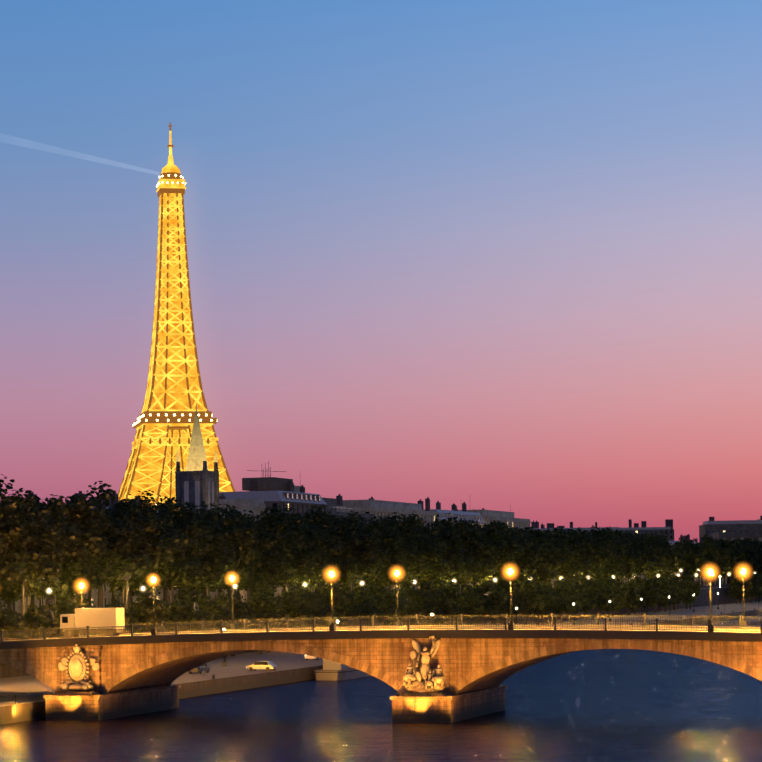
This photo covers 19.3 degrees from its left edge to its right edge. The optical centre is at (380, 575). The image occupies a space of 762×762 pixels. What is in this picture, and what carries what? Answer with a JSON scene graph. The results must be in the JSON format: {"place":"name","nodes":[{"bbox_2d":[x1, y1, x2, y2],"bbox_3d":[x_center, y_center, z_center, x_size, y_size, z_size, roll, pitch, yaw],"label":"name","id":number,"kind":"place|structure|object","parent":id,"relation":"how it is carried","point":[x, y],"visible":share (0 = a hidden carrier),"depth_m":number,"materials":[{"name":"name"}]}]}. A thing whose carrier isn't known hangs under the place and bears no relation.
{"place":"outdoors","nodes":[
{"label":"outdoors","id":0,"kind":"place"},
{"bbox_2d":[0,615,761,761],"bbox_3d":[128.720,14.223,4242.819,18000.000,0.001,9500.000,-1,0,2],"label":"river","id":1,"kind":"structure","parent":0,"point":[615,705],"depth_m":239.01,"materials":[{"name":"blue liquid"}]},
{"bbox_2d":[313,659,371,679],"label":"bridge pier","id":2,"kind":"structure","parent":1,"relation":"on","point":[331,670],"depth_m":345.68,"materials":[{"name":"grey stone"}]},
{"bbox_2d":[0,638,761,694],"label":"bridge spandrels","id":3,"kind":"object","parent":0,"point":[466,655],"visible":0.52,"depth_m":247.48,"materials":[{"name":"brown stone"}]},
{"bbox_2d":[0,584,761,724],"bbox_3d":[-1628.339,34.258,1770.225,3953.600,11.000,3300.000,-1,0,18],"label":"quay road","id":4,"kind":"structure","parent":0,"point":[234,674],"depth_m":342.94,"materials":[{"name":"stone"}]},
{"bbox_2d":[118,122,235,510],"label":"lattice tower","id":5,"kind":"structure","parent":4,"relation":"on","point":[164,422],"depth_m":1552.18,"materials":[{"name":"gold metal"}]},
{"bbox_2d":[175,404,218,511],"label":"church","id":6,"kind":"structure","parent":4,"relation":"on","point":[197,482],"depth_m":495.56,"materials":[{"name":"stone"}]},
{"bbox_2d":[188,663,209,673],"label":"dark car","id":7,"kind":"object","parent":4,"relation":"on","point":[200,669],"visible":0.77,"depth_m":327.25,"materials":[{"name":"grey paint"}]},
{"bbox_2d":[246,661,276,670],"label":"silver car","id":8,"kind":"object","parent":4,"relation":"on","point":[266,665],"visible":0.98,"depth_m":333.25,"materials":[{"name":"grey paint"}]},
{"bbox_2d":[43,638,506,722],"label":"bridge piers","id":9,"kind":"structure","parent":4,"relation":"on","point":[61,704],"depth_m":254.70,"materials":[{"name":"beige stone"}]},
{"bbox_2d":[57,643,100,691],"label":"trophy sculpture","id":10,"kind":"object","parent":9,"relation":"on","point":[75,664],"visible":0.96,"depth_m":256.21,"materials":[{"name":"stone"}]},
{"bbox_2d":[49,692,447,696],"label":"floodlights","id":11,"kind":"object","parent":9,"relation":"on","point":[397,694],"visible":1,"depth_m":243.32,"materials":[{"name":"grey metal"}]},
{"bbox_2d":[0,638,761,694],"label":"bridge arches","id":12,"kind":"structure","parent":9,"relation":"on","point":[119,677],"depth_m":246.29,"materials":[{"name":"beige stone"}]},
{"bbox_2d":[3,625,759,640],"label":"bridge deck","id":13,"kind":"structure","parent":9,"relation":"on","point":[594,627],"depth_m":254.21,"materials":[{"name":"beige stone"}]},
{"bbox_2d":[60,608,124,637],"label":"box truck","id":14,"kind":"object","parent":13,"relation":"on","point":[80,618],"visible":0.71,"depth_m":261.99,"materials":[{"name":"grey metal"}]},
{"bbox_2d":[0,613,761,640],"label":"bridge railings","id":15,"kind":"object","parent":13,"relation":"on","point":[44,633],"visible":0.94,"depth_m":253.10,"materials":[{"name":"grey metal"}]},
{"bbox_2d":[79,564,746,635],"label":"lamp posts","id":16,"kind":"object","parent":13,"relation":"on","point":[154,630],"visible":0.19,"depth_m":253.10,"materials":[{"name":"black metal"}]},
{"bbox_2d":[79,569,745,587],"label":"street lamp globes","id":17,"kind":"object","parent":16,"relation":"attached to","point":[510,571],"depth_m":253.09,"materials":[{"name":"yellow glass"}]},
{"bbox_2d":[403,635,445,692],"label":"victory sculpture group","id":18,"kind":"object","parent":9,"relation":"on","point":[424,680],"visible":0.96,"depth_m":243.14,"materials":[{"name":"stone"}]},
{"bbox_2d":[304,655,322,660],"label":"car","id":19,"kind":"object","parent":4,"relation":"on","point":[306,657],"visible":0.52,"depth_m":371.57,"materials":[{"name":"white paint"}]},
{"bbox_2d":[0,461,726,618],"bbox_3d":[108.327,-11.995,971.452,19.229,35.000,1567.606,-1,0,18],"label":"buildings","id":20,"kind":"structure","parent":4,"relation":"on","point":[257,496],"depth_m":551.93,"materials":[{"name":"grey stone"}]},
{"bbox_2d":[0,608,754,703],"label":"quay","id":21,"kind":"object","parent":4,"relation":"on","point":[213,677],"visible":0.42,"depth_m":255.36,"materials":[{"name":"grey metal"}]},
{"bbox_2d":[0,474,761,677],"bbox_3d":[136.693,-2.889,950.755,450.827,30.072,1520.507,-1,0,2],"label":"bank trees","id":22,"kind":"object","parent":4,"relation":"on","point":[53,521],"depth_m":453.06,"materials":[{"name":"green plant"}]},
{"bbox_2d":[42,569,754,665],"bbox_3d":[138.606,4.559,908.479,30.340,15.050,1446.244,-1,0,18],"label":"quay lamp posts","id":23,"kind":"object","parent":4,"relation":"on","point":[224,663],"visible":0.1,"depth_m":463.67,"materials":[{"name":"grey metal"}]},
{"bbox_2d":[48,570,729,629],"bbox_3d":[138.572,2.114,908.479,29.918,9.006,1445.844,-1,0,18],"label":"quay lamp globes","id":24,"kind":"object","parent":23,"relation":"attached to","point":[49,590],"depth_m":484.44,"materials":[{"name":"yellow glass"}]},
{"bbox_2d":[0,630,761,648],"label":"cornice","id":25,"kind":"structure","parent":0,"point":[571,634],"depth_m":244.61,"materials":[{"name":"beige stone"}]},
{"bbox_2d":[0,0,761,542],"label":"sky","id":26,"kind":"structure","parent":0,"point":[497,255],"materials":[{"name":"blue"}]},
{"bbox_2d":[545,516,761,584],"bbox_3d":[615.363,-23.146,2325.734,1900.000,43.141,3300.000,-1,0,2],"label":"skyline building","id":27,"kind":"structure","parent":0,"point":[730,530],"depth_m":1306.70,"materials":[{"name":"grey stone"}]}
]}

